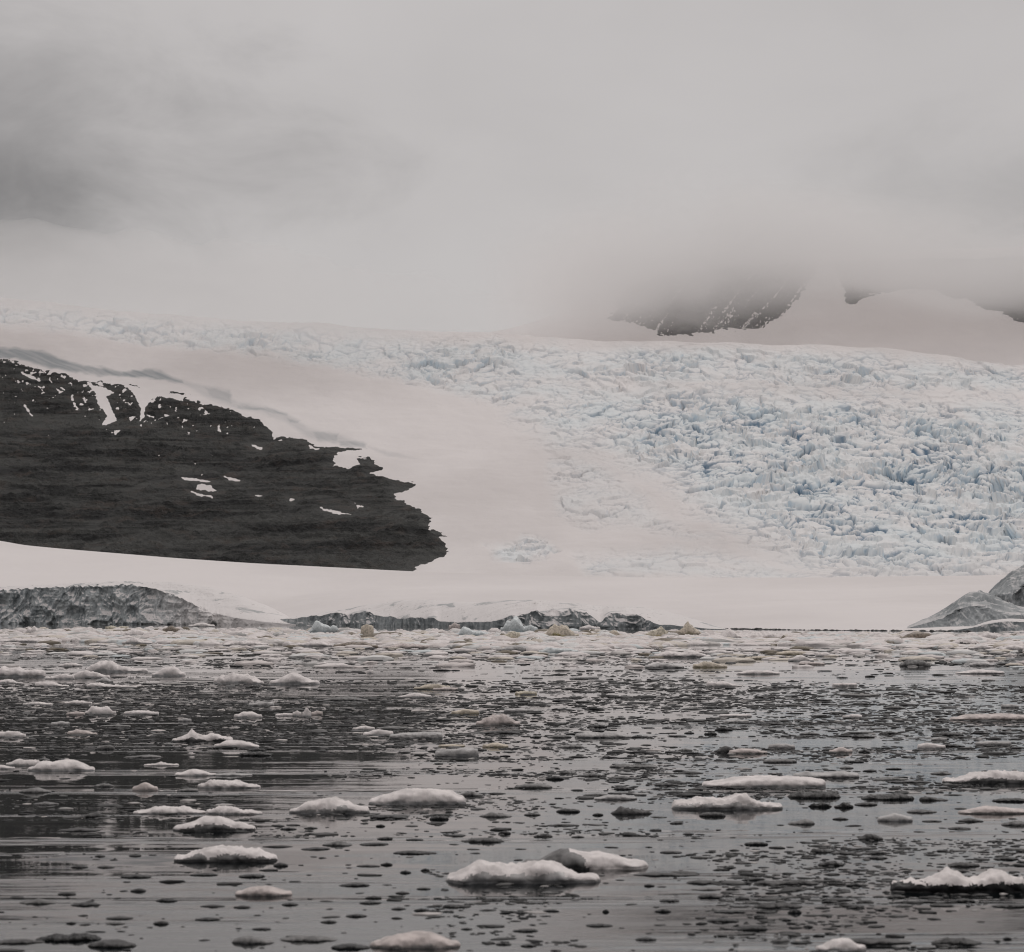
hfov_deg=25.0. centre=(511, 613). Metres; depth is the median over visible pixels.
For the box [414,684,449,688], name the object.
ice floe
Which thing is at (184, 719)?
ice floe
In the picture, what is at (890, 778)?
ice chunk
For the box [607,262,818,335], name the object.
rock outcrop
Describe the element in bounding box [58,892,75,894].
ice chunk
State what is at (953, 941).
ice chunk
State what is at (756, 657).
ice floe
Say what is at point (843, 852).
ice chunk
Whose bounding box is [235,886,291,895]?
ice floe
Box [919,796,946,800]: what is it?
ice chunk
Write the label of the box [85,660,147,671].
ice floe
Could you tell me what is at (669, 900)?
ice chunk
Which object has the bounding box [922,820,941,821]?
ice chunk
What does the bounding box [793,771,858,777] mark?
ice floe
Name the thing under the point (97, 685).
ice floe
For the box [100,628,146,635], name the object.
ice floe
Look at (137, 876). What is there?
ice chunk
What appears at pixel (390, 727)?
ice chunk
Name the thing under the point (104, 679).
ice floe
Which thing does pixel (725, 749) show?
ice chunk
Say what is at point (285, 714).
ice floe
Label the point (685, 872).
ice chunk
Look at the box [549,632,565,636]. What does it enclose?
ice floe
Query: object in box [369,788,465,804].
ice floe
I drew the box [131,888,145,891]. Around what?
ice chunk
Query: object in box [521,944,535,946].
ice chunk
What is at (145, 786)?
ice floe
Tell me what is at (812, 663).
ice floe
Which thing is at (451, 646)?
ice floe
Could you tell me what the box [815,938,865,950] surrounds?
ice floe
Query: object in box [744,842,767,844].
ice chunk
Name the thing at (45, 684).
ice floe
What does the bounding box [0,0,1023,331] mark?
sky
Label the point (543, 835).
ice chunk
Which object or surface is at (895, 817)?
ice floe
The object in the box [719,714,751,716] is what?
ice floe
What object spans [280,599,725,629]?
ice cliff
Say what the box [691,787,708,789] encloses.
ice chunk
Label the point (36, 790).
ice chunk
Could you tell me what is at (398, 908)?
ice chunk
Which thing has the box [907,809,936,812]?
ice chunk
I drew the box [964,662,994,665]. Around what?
ice floe
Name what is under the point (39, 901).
ice chunk
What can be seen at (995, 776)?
ice floe
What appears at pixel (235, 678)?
ice floe
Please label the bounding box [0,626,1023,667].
brash ice
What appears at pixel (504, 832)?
ice chunk
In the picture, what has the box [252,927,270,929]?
ice chunk
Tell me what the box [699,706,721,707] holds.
ice chunk
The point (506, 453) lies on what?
glacier
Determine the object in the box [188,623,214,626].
ice floe
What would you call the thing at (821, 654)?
ice floe
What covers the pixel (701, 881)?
ice chunk
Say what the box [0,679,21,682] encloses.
ice floe
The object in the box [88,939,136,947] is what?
ice chunk
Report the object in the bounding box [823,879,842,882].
ice chunk
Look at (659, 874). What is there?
ice chunk
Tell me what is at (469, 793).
ice chunk
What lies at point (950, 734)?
ice chunk
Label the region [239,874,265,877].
ice chunk
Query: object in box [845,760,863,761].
ice chunk
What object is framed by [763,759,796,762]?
ice chunk
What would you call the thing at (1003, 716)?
ice floe
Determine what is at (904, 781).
ice chunk
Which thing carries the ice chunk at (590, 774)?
on the water
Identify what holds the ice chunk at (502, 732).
on the water
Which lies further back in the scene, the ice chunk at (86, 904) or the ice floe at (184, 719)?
the ice floe at (184, 719)
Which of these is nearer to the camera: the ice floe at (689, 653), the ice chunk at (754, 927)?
the ice chunk at (754, 927)
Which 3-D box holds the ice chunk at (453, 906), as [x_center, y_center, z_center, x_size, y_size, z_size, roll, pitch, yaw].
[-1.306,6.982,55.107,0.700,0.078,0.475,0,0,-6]
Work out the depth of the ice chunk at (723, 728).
138.35 m
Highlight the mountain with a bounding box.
[491,247,1023,365]
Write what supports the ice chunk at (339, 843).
on the water
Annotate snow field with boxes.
[0,541,1005,630]
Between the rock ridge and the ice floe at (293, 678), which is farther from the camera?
the rock ridge
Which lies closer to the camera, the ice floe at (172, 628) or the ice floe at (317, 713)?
the ice floe at (317, 713)
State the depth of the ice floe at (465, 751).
113.22 m
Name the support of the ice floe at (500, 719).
on the water
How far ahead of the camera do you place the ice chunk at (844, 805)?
83.32 m
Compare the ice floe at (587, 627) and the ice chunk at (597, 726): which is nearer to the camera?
the ice chunk at (597, 726)
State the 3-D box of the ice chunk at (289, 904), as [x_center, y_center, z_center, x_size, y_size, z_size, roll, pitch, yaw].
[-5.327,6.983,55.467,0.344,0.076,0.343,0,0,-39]
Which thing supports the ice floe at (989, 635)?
on the water
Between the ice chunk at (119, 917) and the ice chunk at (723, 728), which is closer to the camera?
the ice chunk at (119, 917)
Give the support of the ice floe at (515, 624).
on the water
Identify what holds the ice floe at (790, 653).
on the water
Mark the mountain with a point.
(820, 311)
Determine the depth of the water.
80.03 m
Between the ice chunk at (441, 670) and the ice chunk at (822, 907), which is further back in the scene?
the ice chunk at (441, 670)
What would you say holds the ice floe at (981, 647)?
on the water
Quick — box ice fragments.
[0,647,1023,951]
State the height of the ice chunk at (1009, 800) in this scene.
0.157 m
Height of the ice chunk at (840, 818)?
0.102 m
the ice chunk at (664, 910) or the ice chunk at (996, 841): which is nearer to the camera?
the ice chunk at (664, 910)
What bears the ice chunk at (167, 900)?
on the water
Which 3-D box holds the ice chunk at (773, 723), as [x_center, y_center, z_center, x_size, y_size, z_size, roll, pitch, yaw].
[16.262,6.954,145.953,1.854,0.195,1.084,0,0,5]
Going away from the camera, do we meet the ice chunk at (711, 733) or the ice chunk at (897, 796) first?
the ice chunk at (897, 796)
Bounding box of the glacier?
[0,297,1023,577]
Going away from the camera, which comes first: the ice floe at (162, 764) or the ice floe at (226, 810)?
the ice floe at (226, 810)
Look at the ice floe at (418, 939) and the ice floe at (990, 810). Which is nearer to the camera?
the ice floe at (418, 939)
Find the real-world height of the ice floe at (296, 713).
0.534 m
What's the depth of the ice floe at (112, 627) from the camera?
986.26 m
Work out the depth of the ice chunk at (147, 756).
112.10 m
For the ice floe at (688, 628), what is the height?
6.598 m
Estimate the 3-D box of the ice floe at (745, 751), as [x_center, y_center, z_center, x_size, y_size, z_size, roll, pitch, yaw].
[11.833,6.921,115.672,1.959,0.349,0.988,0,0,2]
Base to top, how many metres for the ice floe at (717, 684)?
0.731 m
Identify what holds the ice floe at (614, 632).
on the water
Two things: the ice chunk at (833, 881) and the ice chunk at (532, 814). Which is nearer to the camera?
the ice chunk at (833, 881)
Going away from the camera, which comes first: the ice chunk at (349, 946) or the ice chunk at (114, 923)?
the ice chunk at (349, 946)
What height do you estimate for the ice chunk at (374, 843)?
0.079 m
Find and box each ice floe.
[0,666,45,676]
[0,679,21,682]
[0,731,25,736]
[0,765,14,768]
[4,638,47,641]
[6,759,39,765]
[23,626,37,632]
[23,702,52,704]
[28,759,94,770]
[35,681,68,686]
[45,674,73,678]
[51,721,69,724]
[58,663,82,665]
[64,700,91,703]
[66,711,84,714]
[67,729,96,734]
[72,670,109,677]
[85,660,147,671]
[85,706,115,713]
[87,682,136,687]
[89,643,108,645]
[96,677,112,681]
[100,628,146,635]
[105,626,128,628]
[122,637,151,643]
[124,710,158,714]
[132,782,157,790]
[133,805,205,813]
[144,762,178,765]
[152,666,185,675]
[162,626,179,631]
[171,729,232,741]
[173,816,255,831]
[174,845,277,861]
[175,769,215,775]
[178,718,190,720]
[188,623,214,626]
[198,779,260,787]
[205,805,262,814]
[213,672,263,683]
[214,740,258,746]
[215,773,251,775]
[223,640,268,645]
[234,711,261,717]
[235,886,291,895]
[248,701,273,705]
[269,672,319,683]
[275,713,292,715]
[289,796,369,813]
[290,641,333,645]
[292,648,315,650]
[293,711,301,715]
[302,708,310,716]
[308,620,338,632]
[311,711,322,714]
[333,642,377,646]
[352,726,374,729]
[361,624,373,634]
[363,729,392,735]
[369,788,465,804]
[370,931,460,948]
[382,643,428,647]
[389,732,442,738]
[398,693,430,697]
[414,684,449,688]
[433,687,457,689]
[434,747,478,755]
[438,744,464,746]
[439,644,459,648]
[445,860,600,883]
[448,622,459,628]
[451,709,478,713]
[456,626,487,635]
[476,714,520,724]
[482,742,508,746]
[495,645,526,650]
[500,616,537,631]
[504,708,541,711]
[505,631,519,637]
[515,691,536,693]
[522,677,542,678]
[523,848,648,869]
[539,647,577,653]
[545,624,578,635]
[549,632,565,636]
[550,728,568,729]
[575,731,632,737]
[578,646,617,651]
[579,625,599,629]
[582,633,599,634]
[585,676,598,678]
[594,795,636,799]
[609,630,620,635]
[644,663,683,667]
[645,626,667,635]
[654,650,710,656]
[671,793,782,809]
[677,621,700,634]
[693,661,726,667]
[702,775,825,787]
[704,650,732,653]
[706,681,741,686]
[714,655,736,657]
[719,628,779,637]
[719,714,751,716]
[725,719,748,722]
[729,748,767,753]
[736,670,779,673]
[745,656,778,658]
[768,743,794,747]
[776,651,805,654]
[788,655,813,660]
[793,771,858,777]
[799,662,824,664]
[815,652,839,655]
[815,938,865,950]
[829,747,852,752]
[832,683,856,685]
[842,714,861,717]
[877,813,912,820]
[890,867,1023,892]
[899,632,931,638]
[917,743,945,747]
[931,737,946,739]
[942,770,1023,782]
[950,713,1023,719]
[952,638,976,643]
[955,669,1004,673]
[958,806,1023,813]
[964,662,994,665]
[967,645,992,648]
[975,632,1000,638]
[975,741,1011,744]
[999,645,1023,650]
[1001,704,1018,707]
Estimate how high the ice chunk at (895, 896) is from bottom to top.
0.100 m
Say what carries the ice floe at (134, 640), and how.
on the water
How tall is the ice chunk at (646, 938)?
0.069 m
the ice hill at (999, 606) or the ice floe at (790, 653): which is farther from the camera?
the ice hill at (999, 606)
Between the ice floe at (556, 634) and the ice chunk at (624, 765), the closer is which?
the ice chunk at (624, 765)
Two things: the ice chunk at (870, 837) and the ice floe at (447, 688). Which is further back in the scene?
the ice floe at (447, 688)
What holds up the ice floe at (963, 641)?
on the water
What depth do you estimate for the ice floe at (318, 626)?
804.07 m
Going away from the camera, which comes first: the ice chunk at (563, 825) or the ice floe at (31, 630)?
the ice chunk at (563, 825)
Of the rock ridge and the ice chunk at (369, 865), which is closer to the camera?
the ice chunk at (369, 865)
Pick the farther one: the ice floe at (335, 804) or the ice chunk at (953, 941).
the ice floe at (335, 804)
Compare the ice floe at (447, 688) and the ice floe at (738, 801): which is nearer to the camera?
the ice floe at (738, 801)
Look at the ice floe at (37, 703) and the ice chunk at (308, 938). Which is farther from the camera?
the ice floe at (37, 703)
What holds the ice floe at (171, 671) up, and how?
on the water
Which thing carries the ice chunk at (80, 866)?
on the water
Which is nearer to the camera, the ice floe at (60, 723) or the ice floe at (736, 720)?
the ice floe at (60, 723)
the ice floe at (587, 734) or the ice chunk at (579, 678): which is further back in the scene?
the ice chunk at (579, 678)
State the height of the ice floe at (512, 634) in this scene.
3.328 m
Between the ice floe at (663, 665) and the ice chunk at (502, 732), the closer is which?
the ice chunk at (502, 732)
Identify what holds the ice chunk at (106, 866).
on the water
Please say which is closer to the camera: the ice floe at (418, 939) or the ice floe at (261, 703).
the ice floe at (418, 939)
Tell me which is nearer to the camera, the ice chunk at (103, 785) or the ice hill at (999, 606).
the ice chunk at (103, 785)
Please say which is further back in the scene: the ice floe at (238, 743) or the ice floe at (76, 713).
the ice floe at (76, 713)
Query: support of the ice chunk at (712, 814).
on the water
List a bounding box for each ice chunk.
[0,939,44,943]
[19,787,50,792]
[19,898,57,903]
[33,802,57,804]
[35,933,101,941]
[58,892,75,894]
[59,827,99,831]
[71,865,87,867]
[72,902,99,905]
[83,812,106,817]
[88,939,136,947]
[94,783,113,786]
[97,745,114,749]
[97,865,114,867]
[101,725,129,726]
[106,916,132,918]
[106,922,124,924]
[121,874,150,877]
[124,754,160,757]
[125,730,145,732]
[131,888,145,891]
[153,921,168,924]
[156,898,177,901]
[177,788,198,790]
[190,873,217,875]
[195,917,220,920]
[200,904,224,906]
[232,936,274,943]
[233,905,250,907]
[239,752,270,755]
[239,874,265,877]
[247,748,266,750]
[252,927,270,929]
[273,862,287,865]
[280,827,296,829]
[280,935,337,941]
[282,902,297,905]
[301,847,329,849]
[311,737,331,739]
[320,920,335,922]
[322,841,351,845]
[324,696,367,700]
[331,943,370,949]
[339,883,369,885]
[346,914,366,916]
[358,865,380,866]
[359,842,388,844]
[359,901,381,903]
[366,896,381,898]
[370,815,407,818]
[377,726,406,728]
[392,907,405,909]
[394,850,436,853]
[395,891,408,893]
[430,816,448,819]
[433,669,450,670]
[443,904,471,907]
[460,791,483,795]
[461,837,503,842]
[480,812,511,816]
[484,730,520,733]
[495,942,511,944]
[498,831,510,833]
[513,929,537,931]
[515,783,551,787]
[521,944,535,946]
[524,813,539,815]
[534,833,552,836]
[546,776,563,779]
[547,734,570,737]
[547,824,579,825]
[556,808,579,812]
[570,677,588,678]
[578,773,601,776]
[583,793,606,795]
[586,923,612,926]
[587,724,606,727]
[609,776,640,778]
[610,763,656,767]
[610,806,652,814]
[614,787,631,789]
[633,872,697,875]
[635,937,656,939]
[654,783,677,785]
[654,909,670,912]
[660,899,678,901]
[670,871,699,873]
[687,880,719,883]
[690,887,720,889]
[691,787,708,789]
[698,894,722,897]
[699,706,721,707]
[699,812,725,816]
[704,732,716,734]
[707,918,738,922]
[714,746,733,752]
[714,910,744,912]
[715,727,732,729]
[732,925,767,929]
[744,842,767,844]
[753,902,802,908]
[754,879,819,884]
[756,722,782,724]
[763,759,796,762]
[787,790,840,797]
[788,819,814,824]
[788,909,801,913]
[800,732,818,734]
[808,802,831,806]
[810,848,833,852]
[815,906,829,908]
[818,861,843,865]
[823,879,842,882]
[831,851,855,853]
[833,817,847,819]
[834,802,852,807]
[839,693,880,695]
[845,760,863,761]
[846,883,861,886]
[848,905,864,908]
[849,937,911,944]
[851,735,874,737]
[854,802,876,805]
[858,834,882,839]
[859,749,869,752]
[861,793,914,799]
[864,851,886,853]
[865,856,887,858]
[874,777,907,779]
[879,731,898,733]
[884,705,905,708]
[887,780,929,782]
[887,895,905,897]
[899,659,930,665]
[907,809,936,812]
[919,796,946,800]
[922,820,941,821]
[930,771,950,773]
[931,937,981,944]
[933,732,962,735]
[942,744,964,746]
[947,827,970,828]
[948,862,979,866]
[951,898,974,901]
[958,818,982,821]
[987,840,1006,841]
[991,904,1023,907]
[992,798,1023,801]
[994,857,1017,859]
[1001,821,1023,825]
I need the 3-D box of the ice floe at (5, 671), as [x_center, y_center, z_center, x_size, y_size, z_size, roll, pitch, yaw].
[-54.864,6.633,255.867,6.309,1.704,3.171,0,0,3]
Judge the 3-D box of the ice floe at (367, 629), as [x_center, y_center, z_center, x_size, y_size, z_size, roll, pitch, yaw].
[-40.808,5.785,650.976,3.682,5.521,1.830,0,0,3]
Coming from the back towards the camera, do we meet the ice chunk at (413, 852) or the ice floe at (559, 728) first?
the ice floe at (559, 728)
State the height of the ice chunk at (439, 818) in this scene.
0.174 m
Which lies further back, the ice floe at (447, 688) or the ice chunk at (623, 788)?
the ice floe at (447, 688)
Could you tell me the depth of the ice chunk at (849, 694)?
196.22 m
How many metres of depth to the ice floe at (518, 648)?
430.64 m
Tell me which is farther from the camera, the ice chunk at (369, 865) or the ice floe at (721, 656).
the ice floe at (721, 656)
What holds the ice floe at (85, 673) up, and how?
on the water
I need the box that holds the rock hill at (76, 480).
[0,359,447,570]
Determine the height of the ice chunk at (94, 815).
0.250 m
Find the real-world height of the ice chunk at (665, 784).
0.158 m
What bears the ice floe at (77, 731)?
on the water
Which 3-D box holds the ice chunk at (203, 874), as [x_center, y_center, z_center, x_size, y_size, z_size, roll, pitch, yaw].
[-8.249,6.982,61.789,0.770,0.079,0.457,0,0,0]
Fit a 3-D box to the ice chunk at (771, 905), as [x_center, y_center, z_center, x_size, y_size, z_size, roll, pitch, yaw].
[6.349,6.964,55.122,1.217,0.143,0.702,0,0,-6]
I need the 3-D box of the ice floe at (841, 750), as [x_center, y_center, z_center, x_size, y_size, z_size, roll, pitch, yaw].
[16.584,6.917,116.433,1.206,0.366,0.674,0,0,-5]
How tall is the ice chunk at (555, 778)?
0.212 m
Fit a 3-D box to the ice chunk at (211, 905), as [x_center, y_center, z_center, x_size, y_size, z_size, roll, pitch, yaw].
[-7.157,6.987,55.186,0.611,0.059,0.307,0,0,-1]
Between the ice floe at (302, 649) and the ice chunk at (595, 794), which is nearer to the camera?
the ice chunk at (595, 794)
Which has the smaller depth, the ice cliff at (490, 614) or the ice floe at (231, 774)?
the ice floe at (231, 774)
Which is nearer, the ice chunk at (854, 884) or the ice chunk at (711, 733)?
the ice chunk at (854, 884)
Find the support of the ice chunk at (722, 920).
on the water
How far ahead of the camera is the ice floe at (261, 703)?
174.67 m
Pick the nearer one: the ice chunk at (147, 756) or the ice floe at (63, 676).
the ice chunk at (147, 756)
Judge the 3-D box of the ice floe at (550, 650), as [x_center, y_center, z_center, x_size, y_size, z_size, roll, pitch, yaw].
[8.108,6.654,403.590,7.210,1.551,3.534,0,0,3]
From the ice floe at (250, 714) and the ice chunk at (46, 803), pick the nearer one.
the ice chunk at (46, 803)
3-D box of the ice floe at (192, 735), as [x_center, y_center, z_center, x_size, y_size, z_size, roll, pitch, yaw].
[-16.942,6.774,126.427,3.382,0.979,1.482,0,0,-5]
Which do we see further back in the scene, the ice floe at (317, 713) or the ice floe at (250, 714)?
the ice floe at (317, 713)
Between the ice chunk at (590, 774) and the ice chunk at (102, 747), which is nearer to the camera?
the ice chunk at (590, 774)
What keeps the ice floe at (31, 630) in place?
on the water
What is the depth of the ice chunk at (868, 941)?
48.98 m
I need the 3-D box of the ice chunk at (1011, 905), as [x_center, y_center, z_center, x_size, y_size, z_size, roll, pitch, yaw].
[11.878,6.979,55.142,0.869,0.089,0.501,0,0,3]
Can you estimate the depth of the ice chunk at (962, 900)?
56.04 m
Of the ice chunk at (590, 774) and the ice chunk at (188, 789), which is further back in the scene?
the ice chunk at (590, 774)
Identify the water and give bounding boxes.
[0,624,1023,951]
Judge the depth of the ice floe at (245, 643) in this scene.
501.27 m
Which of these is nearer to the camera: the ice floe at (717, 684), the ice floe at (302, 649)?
the ice floe at (717, 684)
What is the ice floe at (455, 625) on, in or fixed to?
on the water
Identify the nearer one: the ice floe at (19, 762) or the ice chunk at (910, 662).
the ice floe at (19, 762)
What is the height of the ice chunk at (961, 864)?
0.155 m
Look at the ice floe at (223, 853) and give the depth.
65.06 m
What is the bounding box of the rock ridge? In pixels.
[833,256,1023,322]
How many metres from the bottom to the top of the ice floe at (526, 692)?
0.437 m
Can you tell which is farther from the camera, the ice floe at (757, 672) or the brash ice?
the brash ice
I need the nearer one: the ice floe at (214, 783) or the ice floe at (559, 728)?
the ice floe at (214, 783)
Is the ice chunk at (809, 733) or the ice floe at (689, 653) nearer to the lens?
the ice chunk at (809, 733)
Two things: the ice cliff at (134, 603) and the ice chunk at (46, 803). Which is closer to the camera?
the ice chunk at (46, 803)
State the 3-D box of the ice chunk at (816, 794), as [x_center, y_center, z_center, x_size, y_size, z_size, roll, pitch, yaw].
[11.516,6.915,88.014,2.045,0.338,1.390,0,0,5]
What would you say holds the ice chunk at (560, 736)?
on the water
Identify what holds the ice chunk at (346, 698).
on the water
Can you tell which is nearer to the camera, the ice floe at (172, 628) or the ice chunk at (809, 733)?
the ice chunk at (809, 733)
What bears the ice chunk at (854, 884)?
on the water
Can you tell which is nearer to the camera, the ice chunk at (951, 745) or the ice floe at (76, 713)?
the ice chunk at (951, 745)
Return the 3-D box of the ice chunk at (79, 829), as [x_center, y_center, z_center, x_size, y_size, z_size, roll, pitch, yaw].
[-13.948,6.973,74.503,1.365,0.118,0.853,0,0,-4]
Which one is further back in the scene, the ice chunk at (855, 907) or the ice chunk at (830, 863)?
the ice chunk at (830, 863)
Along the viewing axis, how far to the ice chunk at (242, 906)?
54.91 m
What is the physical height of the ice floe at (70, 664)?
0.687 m
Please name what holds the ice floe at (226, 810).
on the water
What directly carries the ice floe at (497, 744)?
on the water
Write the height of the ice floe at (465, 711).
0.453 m
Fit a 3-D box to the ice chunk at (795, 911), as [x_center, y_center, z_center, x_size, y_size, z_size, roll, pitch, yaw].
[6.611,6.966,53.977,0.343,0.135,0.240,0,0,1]
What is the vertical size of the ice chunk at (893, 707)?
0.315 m
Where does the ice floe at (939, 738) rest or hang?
on the water
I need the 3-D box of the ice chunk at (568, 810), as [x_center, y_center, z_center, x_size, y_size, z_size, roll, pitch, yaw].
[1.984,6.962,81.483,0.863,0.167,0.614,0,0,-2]
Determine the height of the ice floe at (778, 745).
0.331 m
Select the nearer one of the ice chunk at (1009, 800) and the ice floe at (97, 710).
the ice chunk at (1009, 800)
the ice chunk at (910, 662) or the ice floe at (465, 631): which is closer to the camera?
the ice chunk at (910, 662)
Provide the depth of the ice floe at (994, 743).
122.76 m
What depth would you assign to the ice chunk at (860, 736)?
130.09 m
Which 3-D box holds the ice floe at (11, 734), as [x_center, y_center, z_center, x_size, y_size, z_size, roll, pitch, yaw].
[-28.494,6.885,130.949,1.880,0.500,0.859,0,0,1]
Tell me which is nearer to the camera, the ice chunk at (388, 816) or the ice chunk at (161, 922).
the ice chunk at (161, 922)
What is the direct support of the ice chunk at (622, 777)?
on the water
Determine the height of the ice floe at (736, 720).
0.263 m
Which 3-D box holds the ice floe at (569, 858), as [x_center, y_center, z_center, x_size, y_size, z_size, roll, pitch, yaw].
[2.019,6.844,63.820,3.530,0.698,1.843,0,0,-2]
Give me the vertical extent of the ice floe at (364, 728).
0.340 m
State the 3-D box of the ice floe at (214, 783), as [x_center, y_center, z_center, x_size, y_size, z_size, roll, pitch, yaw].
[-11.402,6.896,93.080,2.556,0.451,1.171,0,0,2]
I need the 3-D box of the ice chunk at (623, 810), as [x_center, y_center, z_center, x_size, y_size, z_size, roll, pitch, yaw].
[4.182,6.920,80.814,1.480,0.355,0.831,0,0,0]
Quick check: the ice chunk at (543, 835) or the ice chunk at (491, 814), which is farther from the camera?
the ice chunk at (491, 814)
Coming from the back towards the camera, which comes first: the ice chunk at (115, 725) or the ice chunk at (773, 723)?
the ice chunk at (773, 723)
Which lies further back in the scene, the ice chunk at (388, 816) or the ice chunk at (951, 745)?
the ice chunk at (951, 745)
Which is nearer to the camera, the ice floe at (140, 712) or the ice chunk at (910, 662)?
the ice floe at (140, 712)
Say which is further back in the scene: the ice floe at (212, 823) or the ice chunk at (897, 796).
the ice chunk at (897, 796)
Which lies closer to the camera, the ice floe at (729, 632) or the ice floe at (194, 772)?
the ice floe at (194, 772)
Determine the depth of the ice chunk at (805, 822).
76.65 m
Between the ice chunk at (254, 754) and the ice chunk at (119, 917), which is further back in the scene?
the ice chunk at (254, 754)
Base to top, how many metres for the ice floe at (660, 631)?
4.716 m
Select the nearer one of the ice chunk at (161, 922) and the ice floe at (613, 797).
the ice chunk at (161, 922)
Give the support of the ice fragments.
on the water
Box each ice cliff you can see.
[0,581,295,624]
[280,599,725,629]
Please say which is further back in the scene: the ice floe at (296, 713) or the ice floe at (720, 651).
the ice floe at (720, 651)
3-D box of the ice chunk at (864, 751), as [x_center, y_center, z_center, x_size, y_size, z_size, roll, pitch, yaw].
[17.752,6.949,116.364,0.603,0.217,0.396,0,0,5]
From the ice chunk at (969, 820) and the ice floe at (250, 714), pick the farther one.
the ice floe at (250, 714)
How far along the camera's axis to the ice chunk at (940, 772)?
100.61 m
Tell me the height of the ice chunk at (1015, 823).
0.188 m
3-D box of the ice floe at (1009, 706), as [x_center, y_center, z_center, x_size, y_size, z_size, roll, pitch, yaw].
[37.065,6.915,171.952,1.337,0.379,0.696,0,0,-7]
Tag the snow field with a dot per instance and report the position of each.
(903, 603)
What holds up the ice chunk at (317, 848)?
on the water
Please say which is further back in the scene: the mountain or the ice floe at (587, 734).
the mountain
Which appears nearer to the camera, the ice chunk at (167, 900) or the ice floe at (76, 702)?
the ice chunk at (167, 900)
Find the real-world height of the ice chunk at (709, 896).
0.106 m
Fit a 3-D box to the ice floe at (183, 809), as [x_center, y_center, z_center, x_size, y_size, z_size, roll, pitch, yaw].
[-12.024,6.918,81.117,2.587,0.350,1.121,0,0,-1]
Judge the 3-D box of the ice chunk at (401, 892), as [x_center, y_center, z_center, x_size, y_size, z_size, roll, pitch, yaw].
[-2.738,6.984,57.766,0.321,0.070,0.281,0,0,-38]
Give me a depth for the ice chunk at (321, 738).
127.88 m
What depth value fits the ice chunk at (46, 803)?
84.47 m
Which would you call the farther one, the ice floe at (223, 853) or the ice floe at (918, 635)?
the ice floe at (918, 635)
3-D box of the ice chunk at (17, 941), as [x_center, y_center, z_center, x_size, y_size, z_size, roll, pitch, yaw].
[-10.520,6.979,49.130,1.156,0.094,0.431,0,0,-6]
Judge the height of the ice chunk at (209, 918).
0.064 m
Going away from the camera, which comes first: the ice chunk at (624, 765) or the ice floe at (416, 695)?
the ice chunk at (624, 765)
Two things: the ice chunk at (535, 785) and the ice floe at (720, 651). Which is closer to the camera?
the ice chunk at (535, 785)
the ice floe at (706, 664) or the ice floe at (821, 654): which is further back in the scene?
the ice floe at (821, 654)
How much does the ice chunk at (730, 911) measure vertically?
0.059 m
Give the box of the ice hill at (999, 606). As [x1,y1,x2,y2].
[907,565,1023,630]
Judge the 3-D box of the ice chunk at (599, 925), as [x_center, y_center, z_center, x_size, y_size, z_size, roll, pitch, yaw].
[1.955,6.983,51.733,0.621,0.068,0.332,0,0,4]
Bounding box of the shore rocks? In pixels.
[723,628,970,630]
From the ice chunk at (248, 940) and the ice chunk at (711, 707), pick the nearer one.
the ice chunk at (248, 940)
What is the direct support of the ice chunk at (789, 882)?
on the water
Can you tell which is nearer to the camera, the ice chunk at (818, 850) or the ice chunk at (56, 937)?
the ice chunk at (56, 937)
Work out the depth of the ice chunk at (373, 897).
56.72 m
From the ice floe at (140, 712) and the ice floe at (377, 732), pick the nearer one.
the ice floe at (377, 732)
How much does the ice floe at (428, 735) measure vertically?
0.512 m
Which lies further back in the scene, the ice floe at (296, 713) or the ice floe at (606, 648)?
the ice floe at (606, 648)
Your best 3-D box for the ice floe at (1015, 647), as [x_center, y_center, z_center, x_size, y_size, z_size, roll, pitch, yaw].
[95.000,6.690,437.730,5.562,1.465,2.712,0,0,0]
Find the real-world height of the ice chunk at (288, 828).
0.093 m
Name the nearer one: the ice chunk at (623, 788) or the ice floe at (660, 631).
the ice chunk at (623, 788)
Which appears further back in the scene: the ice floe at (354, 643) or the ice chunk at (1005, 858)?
the ice floe at (354, 643)
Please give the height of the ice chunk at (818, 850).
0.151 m
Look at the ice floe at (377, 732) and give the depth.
132.34 m
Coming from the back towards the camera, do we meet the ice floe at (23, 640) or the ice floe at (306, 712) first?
the ice floe at (23, 640)
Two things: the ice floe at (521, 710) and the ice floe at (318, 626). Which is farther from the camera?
the ice floe at (318, 626)
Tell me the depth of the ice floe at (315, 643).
493.10 m
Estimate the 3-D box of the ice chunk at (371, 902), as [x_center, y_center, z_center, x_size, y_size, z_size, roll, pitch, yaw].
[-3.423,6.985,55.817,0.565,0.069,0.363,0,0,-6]
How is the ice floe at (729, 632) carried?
on the water
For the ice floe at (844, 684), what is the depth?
223.10 m
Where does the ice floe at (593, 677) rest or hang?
on the water
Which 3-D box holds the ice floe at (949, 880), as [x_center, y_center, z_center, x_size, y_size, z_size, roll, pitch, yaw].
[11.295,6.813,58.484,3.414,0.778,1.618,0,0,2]
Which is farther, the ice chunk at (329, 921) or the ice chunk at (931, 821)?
the ice chunk at (931, 821)
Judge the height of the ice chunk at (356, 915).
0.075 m
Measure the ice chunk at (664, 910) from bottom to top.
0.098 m
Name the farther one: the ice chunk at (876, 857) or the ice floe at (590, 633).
the ice floe at (590, 633)
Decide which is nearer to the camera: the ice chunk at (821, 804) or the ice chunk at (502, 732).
the ice chunk at (821, 804)
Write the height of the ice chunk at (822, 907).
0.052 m
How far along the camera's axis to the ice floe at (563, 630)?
664.62 m
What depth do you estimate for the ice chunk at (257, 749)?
117.64 m
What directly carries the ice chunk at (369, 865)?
on the water
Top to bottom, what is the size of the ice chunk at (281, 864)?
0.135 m
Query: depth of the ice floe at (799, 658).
339.62 m
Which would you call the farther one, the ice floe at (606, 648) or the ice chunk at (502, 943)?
the ice floe at (606, 648)
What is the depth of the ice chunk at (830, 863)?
64.12 m
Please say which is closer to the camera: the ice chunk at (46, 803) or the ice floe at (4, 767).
the ice chunk at (46, 803)

